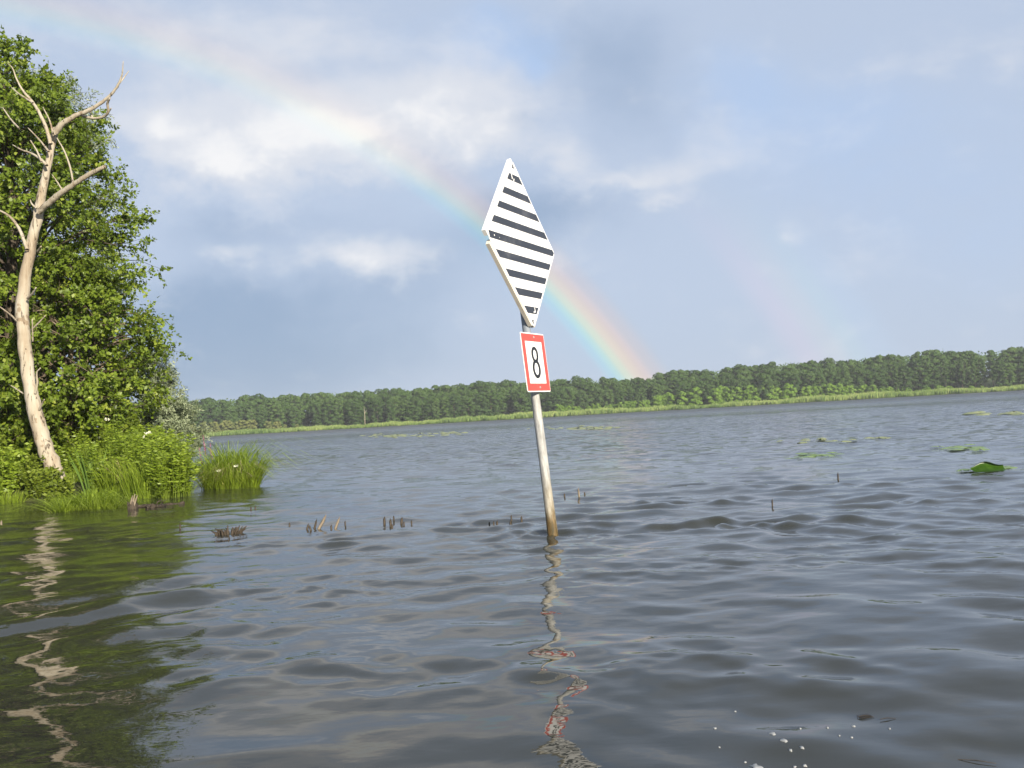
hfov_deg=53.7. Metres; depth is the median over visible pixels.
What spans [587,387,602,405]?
forest tree
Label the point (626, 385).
forest tree
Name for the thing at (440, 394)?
forest tree
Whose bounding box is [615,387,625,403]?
forest tree
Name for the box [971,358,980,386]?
pine tree
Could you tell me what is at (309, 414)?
forest tree
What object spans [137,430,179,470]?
leafy plant
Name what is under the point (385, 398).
forest tree
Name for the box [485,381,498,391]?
forest tree
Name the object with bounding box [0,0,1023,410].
sky
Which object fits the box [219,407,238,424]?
forest tree
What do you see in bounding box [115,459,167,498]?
grass tuft
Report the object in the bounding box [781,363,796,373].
forest tree
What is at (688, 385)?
forest tree
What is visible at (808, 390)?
shrub
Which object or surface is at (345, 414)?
forest tree
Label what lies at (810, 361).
forest tree
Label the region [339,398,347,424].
forest tree
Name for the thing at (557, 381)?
forest tree
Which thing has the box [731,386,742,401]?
shrub
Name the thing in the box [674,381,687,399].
forest tree
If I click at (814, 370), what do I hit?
forest tree
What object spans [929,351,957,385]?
forest tree
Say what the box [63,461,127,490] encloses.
grass tuft
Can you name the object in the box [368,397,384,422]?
forest tree
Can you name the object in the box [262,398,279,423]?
forest tree
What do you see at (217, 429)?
shrub
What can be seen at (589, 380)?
forest tree
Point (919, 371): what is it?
forest tree
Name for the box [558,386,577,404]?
forest tree
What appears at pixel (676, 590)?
water
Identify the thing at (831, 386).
shrub
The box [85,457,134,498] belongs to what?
grass tuft
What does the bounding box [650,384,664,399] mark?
forest tree
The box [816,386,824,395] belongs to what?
shrub
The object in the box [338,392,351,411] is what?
forest tree
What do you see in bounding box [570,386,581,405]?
forest tree
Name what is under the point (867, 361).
forest tree
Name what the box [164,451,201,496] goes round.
leafy plant
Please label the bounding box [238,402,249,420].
forest tree
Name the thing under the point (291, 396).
forest tree
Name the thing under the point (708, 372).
forest tree
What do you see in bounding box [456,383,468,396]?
forest tree
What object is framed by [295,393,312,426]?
forest tree
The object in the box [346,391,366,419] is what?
forest tree
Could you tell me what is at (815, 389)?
shrub
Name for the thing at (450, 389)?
forest tree
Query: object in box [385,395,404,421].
forest tree
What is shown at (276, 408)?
forest tree
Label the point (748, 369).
forest tree
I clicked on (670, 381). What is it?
forest tree
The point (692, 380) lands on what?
forest tree
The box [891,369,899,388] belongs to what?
pine tree
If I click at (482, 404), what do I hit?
forest tree
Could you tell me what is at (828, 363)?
forest tree
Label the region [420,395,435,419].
forest tree
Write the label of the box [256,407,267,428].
forest tree
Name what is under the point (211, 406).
forest tree
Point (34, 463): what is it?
bush
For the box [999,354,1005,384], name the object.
pine tree
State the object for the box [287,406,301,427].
forest tree
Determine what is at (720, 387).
shrub
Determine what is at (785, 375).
forest tree
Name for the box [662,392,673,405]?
shrub
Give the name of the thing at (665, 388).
forest tree
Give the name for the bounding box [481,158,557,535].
channel marker
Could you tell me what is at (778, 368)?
forest
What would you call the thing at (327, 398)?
forest tree
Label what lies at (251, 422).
shrub
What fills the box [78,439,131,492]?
leafy plant
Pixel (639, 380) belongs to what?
forest tree
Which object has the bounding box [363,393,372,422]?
forest tree
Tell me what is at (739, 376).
forest tree
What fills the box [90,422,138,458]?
leafy plant
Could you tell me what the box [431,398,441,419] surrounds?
forest tree
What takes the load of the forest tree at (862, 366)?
on the shore
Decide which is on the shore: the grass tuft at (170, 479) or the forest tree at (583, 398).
the forest tree at (583, 398)
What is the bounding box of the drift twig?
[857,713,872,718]
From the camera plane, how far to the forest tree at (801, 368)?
419.01 m
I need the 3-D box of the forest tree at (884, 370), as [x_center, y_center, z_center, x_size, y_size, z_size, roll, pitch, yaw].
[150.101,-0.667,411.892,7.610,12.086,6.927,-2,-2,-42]
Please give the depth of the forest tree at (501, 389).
414.33 m
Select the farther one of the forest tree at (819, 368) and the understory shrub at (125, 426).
the forest tree at (819, 368)
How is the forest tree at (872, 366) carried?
on the shore
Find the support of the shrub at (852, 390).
on the shore
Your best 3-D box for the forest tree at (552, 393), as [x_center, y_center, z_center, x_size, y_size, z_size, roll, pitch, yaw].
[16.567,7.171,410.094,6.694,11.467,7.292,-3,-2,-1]
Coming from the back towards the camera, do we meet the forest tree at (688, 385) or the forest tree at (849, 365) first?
the forest tree at (849, 365)
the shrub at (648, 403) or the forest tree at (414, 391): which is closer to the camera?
the shrub at (648, 403)
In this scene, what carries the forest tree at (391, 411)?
on the shore
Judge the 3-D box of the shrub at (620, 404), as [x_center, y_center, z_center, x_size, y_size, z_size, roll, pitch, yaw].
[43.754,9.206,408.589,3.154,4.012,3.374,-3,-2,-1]
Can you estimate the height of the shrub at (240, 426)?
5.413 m
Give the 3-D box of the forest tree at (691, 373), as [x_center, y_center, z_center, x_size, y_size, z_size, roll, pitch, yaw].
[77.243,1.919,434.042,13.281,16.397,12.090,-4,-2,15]
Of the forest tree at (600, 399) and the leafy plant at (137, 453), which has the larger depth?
the forest tree at (600, 399)
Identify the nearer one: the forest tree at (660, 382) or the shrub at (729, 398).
the shrub at (729, 398)
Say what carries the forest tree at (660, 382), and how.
on the shore
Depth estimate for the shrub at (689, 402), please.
403.10 m
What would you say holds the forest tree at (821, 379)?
on the shore
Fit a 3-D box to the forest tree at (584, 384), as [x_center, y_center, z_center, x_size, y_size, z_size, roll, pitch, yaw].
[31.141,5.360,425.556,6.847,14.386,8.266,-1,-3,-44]
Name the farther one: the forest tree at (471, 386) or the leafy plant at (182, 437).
the forest tree at (471, 386)
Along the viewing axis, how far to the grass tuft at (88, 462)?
20.21 m
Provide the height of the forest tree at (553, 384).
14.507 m
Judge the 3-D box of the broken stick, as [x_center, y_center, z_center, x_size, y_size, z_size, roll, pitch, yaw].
[-2.026,1.529,10.480,0.221,0.347,0.039,-3,-2,0]
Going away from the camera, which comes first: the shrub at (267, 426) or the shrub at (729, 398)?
the shrub at (267, 426)
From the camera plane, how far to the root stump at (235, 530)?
10.42 m
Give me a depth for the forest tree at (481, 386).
424.96 m
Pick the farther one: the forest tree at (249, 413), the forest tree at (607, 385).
the forest tree at (607, 385)
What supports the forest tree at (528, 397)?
on the shore
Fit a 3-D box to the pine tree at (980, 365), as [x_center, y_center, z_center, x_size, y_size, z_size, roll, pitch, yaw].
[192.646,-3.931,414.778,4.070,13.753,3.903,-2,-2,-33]
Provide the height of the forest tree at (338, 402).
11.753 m
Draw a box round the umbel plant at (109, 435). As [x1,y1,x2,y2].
[104,418,115,452]
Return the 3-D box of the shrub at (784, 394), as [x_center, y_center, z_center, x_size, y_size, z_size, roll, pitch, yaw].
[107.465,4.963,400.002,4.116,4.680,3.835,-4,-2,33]
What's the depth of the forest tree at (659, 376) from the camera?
431.15 m
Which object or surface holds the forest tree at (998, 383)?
on the shore
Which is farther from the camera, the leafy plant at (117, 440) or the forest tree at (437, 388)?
the forest tree at (437, 388)
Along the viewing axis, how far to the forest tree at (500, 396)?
403.81 m
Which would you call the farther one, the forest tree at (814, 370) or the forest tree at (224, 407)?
the forest tree at (814, 370)
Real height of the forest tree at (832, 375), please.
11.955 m
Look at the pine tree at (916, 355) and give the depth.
426.61 m
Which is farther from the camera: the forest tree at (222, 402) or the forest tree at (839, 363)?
the forest tree at (839, 363)
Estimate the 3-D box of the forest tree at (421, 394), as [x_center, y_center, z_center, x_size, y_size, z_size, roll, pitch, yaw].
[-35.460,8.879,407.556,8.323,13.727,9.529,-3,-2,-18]
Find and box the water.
[0,390,1023,767]
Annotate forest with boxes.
[97,351,1023,426]
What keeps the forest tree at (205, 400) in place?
on the shore
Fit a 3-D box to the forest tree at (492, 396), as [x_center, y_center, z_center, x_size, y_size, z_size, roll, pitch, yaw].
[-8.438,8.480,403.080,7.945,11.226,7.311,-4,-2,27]
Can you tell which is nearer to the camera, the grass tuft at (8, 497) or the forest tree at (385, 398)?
the grass tuft at (8, 497)
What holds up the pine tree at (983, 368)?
on the shore
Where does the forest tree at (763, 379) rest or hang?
on the shore
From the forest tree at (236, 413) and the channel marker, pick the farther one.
the forest tree at (236, 413)
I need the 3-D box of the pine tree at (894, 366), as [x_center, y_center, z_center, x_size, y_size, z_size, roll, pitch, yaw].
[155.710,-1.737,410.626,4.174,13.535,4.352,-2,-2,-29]
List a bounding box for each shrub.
[0,404,36,455]
[0,411,21,450]
[0,411,50,468]
[23,416,86,471]
[45,416,98,471]
[63,412,128,448]
[80,389,138,457]
[207,422,214,431]
[213,425,219,431]
[223,422,231,430]
[235,420,242,429]
[241,420,248,428]
[249,419,257,429]
[263,421,270,428]
[555,404,563,411]
[617,402,623,407]
[638,400,646,407]
[644,400,650,407]
[650,395,663,406]
[650,397,661,405]
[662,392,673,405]
[668,395,678,404]
[676,391,689,405]
[685,392,699,404]
[687,387,703,404]
[706,388,722,403]
[711,388,723,403]
[717,385,729,392]
[721,387,734,403]
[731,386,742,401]
[731,389,741,400]
[739,389,753,400]
[744,384,757,396]
[749,387,760,400]
[762,384,775,399]
[771,388,782,399]
[780,383,796,398]
[780,391,789,398]
[799,386,811,396]
[811,386,819,395]
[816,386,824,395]
[823,385,835,395]
[825,383,837,395]
[834,383,845,394]
[842,385,850,394]
[846,385,856,394]
[857,385,865,393]
[867,384,877,391]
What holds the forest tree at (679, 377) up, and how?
on the shore
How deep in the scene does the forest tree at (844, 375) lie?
407.91 m
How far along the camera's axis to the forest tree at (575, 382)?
432.31 m
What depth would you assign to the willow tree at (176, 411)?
24.90 m
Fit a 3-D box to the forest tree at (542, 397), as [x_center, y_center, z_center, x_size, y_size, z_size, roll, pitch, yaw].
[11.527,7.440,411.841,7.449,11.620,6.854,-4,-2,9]
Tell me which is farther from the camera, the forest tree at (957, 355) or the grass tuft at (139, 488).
the forest tree at (957, 355)
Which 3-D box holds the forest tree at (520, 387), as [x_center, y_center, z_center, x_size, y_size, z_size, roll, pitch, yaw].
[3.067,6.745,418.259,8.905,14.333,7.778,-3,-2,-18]
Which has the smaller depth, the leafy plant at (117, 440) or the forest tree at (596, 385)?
the leafy plant at (117, 440)
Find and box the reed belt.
[174,383,1023,437]
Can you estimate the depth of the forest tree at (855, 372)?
409.18 m
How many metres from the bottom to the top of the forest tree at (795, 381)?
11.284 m
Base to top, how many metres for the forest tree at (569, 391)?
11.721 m
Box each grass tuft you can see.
[0,489,26,503]
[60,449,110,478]
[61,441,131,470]
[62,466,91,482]
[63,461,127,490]
[73,441,138,474]
[79,481,117,494]
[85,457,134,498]
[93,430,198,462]
[97,461,143,493]
[107,454,168,497]
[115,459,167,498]
[120,451,202,497]
[137,454,206,496]
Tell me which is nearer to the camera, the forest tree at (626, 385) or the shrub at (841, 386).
the shrub at (841, 386)
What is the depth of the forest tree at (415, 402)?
396.12 m
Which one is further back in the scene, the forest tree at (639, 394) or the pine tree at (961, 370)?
the forest tree at (639, 394)
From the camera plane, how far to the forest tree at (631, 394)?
413.85 m
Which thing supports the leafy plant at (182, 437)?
on the bank
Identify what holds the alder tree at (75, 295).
on the bank
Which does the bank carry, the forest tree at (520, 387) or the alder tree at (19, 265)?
the alder tree at (19, 265)
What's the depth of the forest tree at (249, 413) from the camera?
397.44 m
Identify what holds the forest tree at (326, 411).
on the shore
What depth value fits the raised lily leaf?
12.79 m
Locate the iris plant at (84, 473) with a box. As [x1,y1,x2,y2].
[68,445,106,494]
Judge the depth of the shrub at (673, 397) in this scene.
405.94 m
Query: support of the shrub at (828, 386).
on the shore
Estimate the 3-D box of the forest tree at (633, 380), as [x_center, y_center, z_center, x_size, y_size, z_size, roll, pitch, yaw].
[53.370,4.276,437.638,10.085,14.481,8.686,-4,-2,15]
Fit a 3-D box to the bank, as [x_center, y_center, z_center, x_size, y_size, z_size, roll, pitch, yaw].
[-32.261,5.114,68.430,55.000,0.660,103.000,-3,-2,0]
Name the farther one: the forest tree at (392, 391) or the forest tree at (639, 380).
the forest tree at (639, 380)
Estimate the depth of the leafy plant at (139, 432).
22.06 m
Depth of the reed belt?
390.19 m
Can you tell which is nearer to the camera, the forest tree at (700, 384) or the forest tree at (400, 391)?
the forest tree at (700, 384)
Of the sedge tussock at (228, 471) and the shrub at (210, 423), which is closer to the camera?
the sedge tussock at (228, 471)
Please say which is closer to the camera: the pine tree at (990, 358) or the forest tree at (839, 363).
the pine tree at (990, 358)
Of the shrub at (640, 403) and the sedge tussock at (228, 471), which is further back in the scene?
the shrub at (640, 403)
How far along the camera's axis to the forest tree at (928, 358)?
418.67 m
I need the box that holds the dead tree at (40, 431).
[0,61,128,478]
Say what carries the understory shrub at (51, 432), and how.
on the bank
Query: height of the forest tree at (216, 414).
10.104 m
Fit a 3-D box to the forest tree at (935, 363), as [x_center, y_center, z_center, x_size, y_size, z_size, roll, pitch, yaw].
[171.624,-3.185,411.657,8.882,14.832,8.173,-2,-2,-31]
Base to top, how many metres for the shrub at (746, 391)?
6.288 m
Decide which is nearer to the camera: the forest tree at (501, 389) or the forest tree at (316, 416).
the forest tree at (316, 416)
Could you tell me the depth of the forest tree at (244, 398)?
417.69 m
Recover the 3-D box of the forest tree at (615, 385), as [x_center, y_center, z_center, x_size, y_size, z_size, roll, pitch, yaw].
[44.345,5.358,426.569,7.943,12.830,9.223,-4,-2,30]
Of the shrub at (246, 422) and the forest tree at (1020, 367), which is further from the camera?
the forest tree at (1020, 367)
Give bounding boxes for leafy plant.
[53,437,93,481]
[65,430,112,466]
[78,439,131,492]
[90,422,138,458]
[106,426,158,472]
[117,429,175,483]
[127,421,163,442]
[128,423,179,452]
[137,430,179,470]
[142,437,197,497]
[150,430,193,452]
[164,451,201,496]
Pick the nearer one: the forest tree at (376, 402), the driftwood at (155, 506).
the driftwood at (155, 506)
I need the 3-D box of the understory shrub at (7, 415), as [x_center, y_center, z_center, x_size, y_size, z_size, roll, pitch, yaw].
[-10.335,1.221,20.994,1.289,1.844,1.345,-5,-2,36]
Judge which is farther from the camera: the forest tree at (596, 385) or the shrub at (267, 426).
the forest tree at (596, 385)
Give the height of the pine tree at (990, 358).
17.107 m
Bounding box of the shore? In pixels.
[188,378,1019,437]
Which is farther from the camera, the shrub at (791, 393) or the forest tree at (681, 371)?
the forest tree at (681, 371)
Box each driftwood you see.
[138,500,184,507]
[145,500,165,508]
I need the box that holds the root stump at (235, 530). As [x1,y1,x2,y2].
[211,525,246,534]
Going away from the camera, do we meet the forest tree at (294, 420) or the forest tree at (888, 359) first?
the forest tree at (294, 420)
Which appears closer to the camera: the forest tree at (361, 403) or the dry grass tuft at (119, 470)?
the dry grass tuft at (119, 470)
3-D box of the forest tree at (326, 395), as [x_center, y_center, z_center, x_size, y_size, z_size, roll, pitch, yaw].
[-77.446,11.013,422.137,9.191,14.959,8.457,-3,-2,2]
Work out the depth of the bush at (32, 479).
18.48 m
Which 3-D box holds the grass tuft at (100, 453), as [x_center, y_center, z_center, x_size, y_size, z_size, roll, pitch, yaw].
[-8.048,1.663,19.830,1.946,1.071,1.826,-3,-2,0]
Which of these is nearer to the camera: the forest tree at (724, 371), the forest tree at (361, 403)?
the forest tree at (361, 403)
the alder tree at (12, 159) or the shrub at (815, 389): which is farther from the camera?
the shrub at (815, 389)
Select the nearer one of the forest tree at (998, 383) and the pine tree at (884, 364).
the forest tree at (998, 383)
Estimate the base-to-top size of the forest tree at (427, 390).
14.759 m
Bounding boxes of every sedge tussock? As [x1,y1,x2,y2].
[1,487,202,512]
[114,437,337,489]
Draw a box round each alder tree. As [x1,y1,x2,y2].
[0,24,192,459]
[0,173,74,384]
[0,233,173,455]
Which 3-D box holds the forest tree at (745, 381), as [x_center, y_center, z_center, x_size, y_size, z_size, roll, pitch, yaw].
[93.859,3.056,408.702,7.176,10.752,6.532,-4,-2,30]
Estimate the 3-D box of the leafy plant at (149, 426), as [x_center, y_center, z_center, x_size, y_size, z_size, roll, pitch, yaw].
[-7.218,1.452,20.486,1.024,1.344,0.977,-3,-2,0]
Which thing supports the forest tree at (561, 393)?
on the shore
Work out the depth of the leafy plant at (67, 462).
20.08 m
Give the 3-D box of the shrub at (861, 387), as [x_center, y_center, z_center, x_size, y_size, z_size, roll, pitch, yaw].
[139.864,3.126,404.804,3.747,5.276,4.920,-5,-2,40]
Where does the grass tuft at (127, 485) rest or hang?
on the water
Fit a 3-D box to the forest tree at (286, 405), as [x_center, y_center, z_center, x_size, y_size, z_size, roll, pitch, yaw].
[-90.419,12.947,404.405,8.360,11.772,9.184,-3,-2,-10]
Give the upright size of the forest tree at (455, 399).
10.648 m
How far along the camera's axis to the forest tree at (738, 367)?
425.60 m
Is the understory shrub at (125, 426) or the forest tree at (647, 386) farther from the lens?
the forest tree at (647, 386)
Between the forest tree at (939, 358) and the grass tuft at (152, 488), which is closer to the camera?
the grass tuft at (152, 488)
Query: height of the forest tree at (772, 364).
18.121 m
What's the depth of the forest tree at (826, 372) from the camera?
416.87 m
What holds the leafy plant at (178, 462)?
on the water
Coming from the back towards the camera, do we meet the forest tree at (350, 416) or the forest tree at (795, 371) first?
the forest tree at (795, 371)
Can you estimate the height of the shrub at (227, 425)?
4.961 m
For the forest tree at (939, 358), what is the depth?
414.09 m
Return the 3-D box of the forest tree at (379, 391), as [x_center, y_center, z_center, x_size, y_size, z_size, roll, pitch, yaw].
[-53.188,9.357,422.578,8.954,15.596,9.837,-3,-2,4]
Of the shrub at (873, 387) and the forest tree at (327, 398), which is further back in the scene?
the forest tree at (327, 398)
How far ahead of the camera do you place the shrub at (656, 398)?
407.86 m
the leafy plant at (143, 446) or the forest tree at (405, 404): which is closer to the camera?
the leafy plant at (143, 446)
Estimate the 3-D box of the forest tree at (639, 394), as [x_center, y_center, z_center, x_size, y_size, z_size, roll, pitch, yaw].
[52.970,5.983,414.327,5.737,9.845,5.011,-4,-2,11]
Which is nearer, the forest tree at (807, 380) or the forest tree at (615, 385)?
the forest tree at (807, 380)
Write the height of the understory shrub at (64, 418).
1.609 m
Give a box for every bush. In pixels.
[0,438,33,495]
[0,453,44,490]
[19,465,65,497]
[35,476,75,504]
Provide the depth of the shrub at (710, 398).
400.84 m
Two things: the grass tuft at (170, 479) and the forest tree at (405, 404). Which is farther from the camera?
the forest tree at (405, 404)
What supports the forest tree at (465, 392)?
on the shore
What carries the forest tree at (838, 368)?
on the shore
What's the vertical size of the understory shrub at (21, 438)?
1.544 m
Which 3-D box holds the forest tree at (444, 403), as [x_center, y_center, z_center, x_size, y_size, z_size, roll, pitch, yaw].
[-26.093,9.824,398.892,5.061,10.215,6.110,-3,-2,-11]
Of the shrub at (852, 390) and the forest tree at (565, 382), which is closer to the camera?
the shrub at (852, 390)
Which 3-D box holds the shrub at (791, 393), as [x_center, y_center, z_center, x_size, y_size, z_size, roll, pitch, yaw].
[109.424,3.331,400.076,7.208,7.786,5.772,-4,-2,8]
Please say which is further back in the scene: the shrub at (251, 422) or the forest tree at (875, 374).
the forest tree at (875, 374)
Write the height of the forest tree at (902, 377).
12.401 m
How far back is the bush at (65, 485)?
17.15 m
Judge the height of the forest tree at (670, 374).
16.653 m
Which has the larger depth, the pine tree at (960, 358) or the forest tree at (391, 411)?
the pine tree at (960, 358)
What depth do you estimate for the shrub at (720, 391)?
400.85 m
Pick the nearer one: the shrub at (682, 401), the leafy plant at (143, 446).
the leafy plant at (143, 446)
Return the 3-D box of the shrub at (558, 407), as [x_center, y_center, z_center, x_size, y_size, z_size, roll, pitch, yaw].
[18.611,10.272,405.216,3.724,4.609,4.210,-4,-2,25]
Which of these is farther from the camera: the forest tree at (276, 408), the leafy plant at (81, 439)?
the forest tree at (276, 408)
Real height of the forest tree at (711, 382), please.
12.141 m
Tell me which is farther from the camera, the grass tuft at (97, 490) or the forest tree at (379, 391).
the forest tree at (379, 391)
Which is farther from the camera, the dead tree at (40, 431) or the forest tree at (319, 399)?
the forest tree at (319, 399)
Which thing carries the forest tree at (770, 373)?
on the shore
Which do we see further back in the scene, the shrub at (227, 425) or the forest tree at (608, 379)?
the forest tree at (608, 379)
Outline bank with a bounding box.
[0,482,86,502]
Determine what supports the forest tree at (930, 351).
on the shore
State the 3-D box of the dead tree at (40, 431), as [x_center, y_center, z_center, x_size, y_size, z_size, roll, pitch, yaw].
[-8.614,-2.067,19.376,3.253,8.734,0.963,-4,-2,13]
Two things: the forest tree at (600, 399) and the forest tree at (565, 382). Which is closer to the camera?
the forest tree at (600, 399)
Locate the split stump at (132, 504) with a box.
[127,494,137,509]
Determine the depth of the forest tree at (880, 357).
428.73 m
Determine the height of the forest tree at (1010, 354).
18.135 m
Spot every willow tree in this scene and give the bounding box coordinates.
[0,61,140,353]
[97,336,212,457]
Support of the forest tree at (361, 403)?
on the shore
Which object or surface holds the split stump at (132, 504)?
in the water
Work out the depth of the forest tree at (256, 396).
421.59 m
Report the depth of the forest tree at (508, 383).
426.85 m
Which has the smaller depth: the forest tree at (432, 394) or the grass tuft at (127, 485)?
the grass tuft at (127, 485)
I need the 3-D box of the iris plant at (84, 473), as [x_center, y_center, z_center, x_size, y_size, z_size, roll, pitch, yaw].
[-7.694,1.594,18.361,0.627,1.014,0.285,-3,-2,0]
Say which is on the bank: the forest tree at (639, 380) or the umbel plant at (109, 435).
the umbel plant at (109, 435)
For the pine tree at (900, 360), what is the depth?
431.17 m
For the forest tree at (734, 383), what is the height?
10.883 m
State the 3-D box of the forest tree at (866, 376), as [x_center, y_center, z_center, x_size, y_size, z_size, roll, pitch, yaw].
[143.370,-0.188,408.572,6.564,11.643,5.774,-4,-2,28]
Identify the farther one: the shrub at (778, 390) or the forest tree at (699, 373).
the forest tree at (699, 373)
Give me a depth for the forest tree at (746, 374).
417.09 m
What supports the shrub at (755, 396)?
on the shore
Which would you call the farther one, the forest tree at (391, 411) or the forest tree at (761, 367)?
the forest tree at (761, 367)
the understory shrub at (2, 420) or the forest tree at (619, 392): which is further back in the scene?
the forest tree at (619, 392)
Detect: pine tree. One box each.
[881,362,889,385]
[891,364,897,386]
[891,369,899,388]
[897,355,903,366]
[914,351,922,382]
[956,357,965,380]
[957,360,966,387]
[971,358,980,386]
[977,357,985,385]
[979,359,987,386]
[986,350,995,386]
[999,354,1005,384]
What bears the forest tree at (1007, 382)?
on the shore
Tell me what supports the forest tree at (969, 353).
on the shore
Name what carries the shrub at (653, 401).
on the shore
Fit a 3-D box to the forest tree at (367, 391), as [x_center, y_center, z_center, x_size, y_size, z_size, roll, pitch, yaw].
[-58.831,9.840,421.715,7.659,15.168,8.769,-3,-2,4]
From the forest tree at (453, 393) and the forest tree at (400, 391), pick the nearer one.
the forest tree at (453, 393)
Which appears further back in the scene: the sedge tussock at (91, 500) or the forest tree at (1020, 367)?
the forest tree at (1020, 367)
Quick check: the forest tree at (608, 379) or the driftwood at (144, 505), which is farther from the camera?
the forest tree at (608, 379)
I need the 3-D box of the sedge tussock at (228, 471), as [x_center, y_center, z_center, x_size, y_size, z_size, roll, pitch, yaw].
[-5.504,1.577,19.472,5.388,1.030,5.019,-3,-2,0]
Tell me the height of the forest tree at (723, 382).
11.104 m
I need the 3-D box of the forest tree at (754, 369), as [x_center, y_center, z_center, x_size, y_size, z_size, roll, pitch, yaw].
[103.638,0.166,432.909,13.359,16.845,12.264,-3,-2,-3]
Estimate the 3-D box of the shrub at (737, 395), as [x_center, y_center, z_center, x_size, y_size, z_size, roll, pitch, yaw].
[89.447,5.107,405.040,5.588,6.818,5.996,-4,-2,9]
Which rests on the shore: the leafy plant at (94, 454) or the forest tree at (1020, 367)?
the forest tree at (1020, 367)
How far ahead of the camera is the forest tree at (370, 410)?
405.40 m
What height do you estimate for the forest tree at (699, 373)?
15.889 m
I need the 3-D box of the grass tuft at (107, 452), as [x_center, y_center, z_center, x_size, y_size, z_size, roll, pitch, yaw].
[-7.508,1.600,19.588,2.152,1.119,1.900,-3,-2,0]
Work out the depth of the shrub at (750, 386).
403.92 m
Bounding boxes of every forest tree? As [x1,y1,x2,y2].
[188,407,202,428]
[196,406,208,431]
[199,397,219,419]
[202,401,221,431]
[208,410,223,427]
[219,399,231,409]
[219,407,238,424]
[221,404,231,412]
[221,406,241,425]
[236,394,251,416]
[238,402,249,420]
[245,408,257,427]
[248,393,265,416]
[248,398,264,426]
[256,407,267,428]
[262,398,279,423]
[268,404,287,427]
[277,395,290,419]
[277,402,291,428]
[285,393,302,404]
[287,396,309,426]
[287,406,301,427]
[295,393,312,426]
[305,392,325,423]
[306,400,313,425]
[310,402,322,425]
[310,402,329,425]
[311,397,323,425]
[321,393,331,425]
[321,398,338,425]
[324,396,337,425]
[331,398,345,424]
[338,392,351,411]
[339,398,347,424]
[342,398,353,424]
[343,398,363,424]
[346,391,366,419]
[352,401,368,423]
[362,390,374,422]
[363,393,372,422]
[367,394,379,421]
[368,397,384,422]
[374,388,389,419]
[379,394,392,422]
[384,399,395,421]
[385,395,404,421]
[387,388,404,419]
[394,389,412,420]
[396,391,409,420]
[400,396,412,420]
[403,396,423,420]
[411,387,422,421]
[414,390,430,419]
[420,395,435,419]
[423,387,432,393]
[428,392,437,413]
[431,385,445,393]
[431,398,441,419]
[435,391,449,418]
[440,396,450,418]
[442,385,459,407]
[446,395,463,417]
[447,392,459,416]
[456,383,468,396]
[456,388,474,416]
[459,396,475,416]
[463,383,479,395]
[469,389,478,416]
[473,380,490,411]
[474,392,490,415]
[483,391,500,416]
[484,386,496,415]
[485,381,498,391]
[490,391,506,415]
[498,386,510,414]
[499,379,518,405]
[503,387,516,414]
[511,384,527,411]
[511,389,530,412]
[515,389,531,412]
[539,392,548,411]
[545,388,560,411]
[546,381,559,411]
[552,389,568,407]
[554,379,561,388]
[557,379,571,389]
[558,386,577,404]
[562,386,575,409]
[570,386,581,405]
[571,375,586,405]
[575,390,590,409]
[578,380,589,407]
[585,377,593,389]
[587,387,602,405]
[588,383,604,408]
[591,387,604,408]
[601,378,616,389]
[602,380,615,403]
[603,389,615,408]
[607,382,625,405]
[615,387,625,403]
[617,379,633,400]
[627,388,637,400]
[630,377,639,387]
[633,378,643,399]
[634,387,647,406]
[640,379,658,399]
[649,380,667,398]
[650,372,666,392]
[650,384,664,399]
[657,385,672,393]
[664,370,678,391]
[666,378,679,394]
[671,374,687,393]
[673,369,689,377]
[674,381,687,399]
[684,370,698,380]
[684,382,692,391]
[686,376,696,389]
[693,371,707,387]
[695,380,710,404]
[700,369,714,404]
[704,377,719,403]
[716,379,729,386]
[718,367,734,380]
[726,364,754,383]
[728,378,743,401]
[734,370,755,383]
[735,365,752,379]
[735,374,749,389]
[740,378,748,390]
[748,365,761,384]
[753,364,774,384]
[756,373,773,399]
[759,369,775,381]
[766,361,777,370]
[770,376,783,388]
[778,370,792,387]
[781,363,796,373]
[789,369,802,387]
[789,374,801,396]
[795,363,811,396]
[801,363,822,386]
[802,371,817,386]
[804,360,823,373]
[809,361,824,371]
[815,373,827,387]
[819,357,834,368]
[823,367,837,384]
[825,366,842,384]
[827,370,840,384]
[835,360,845,367]
[835,368,854,388]
[840,361,855,385]
[845,359,860,364]
[849,367,864,388]
[855,363,868,383]
[859,369,874,386]
[863,357,879,379]
[867,363,879,380]
[867,367,887,391]
[869,354,892,381]
[874,368,888,388]
[880,354,901,390]
[897,365,913,390]
[906,354,921,390]
[910,359,934,390]
[918,355,937,386]
[922,349,940,355]
[928,358,942,388]
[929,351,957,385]
[933,355,953,386]
[953,351,970,387]
[956,350,986,386]
[991,361,1007,386]
[999,347,1021,384]
[999,363,1015,386]
[1011,346,1023,383]
[1015,359,1023,383]
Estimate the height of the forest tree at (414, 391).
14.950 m
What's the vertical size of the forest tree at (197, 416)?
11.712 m
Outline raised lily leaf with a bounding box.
[971,461,1005,471]
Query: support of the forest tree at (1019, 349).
on the shore
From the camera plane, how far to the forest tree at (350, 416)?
396.57 m
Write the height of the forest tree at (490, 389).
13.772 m
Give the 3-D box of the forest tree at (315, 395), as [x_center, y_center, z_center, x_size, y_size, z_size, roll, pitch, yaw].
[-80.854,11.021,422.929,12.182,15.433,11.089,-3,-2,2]

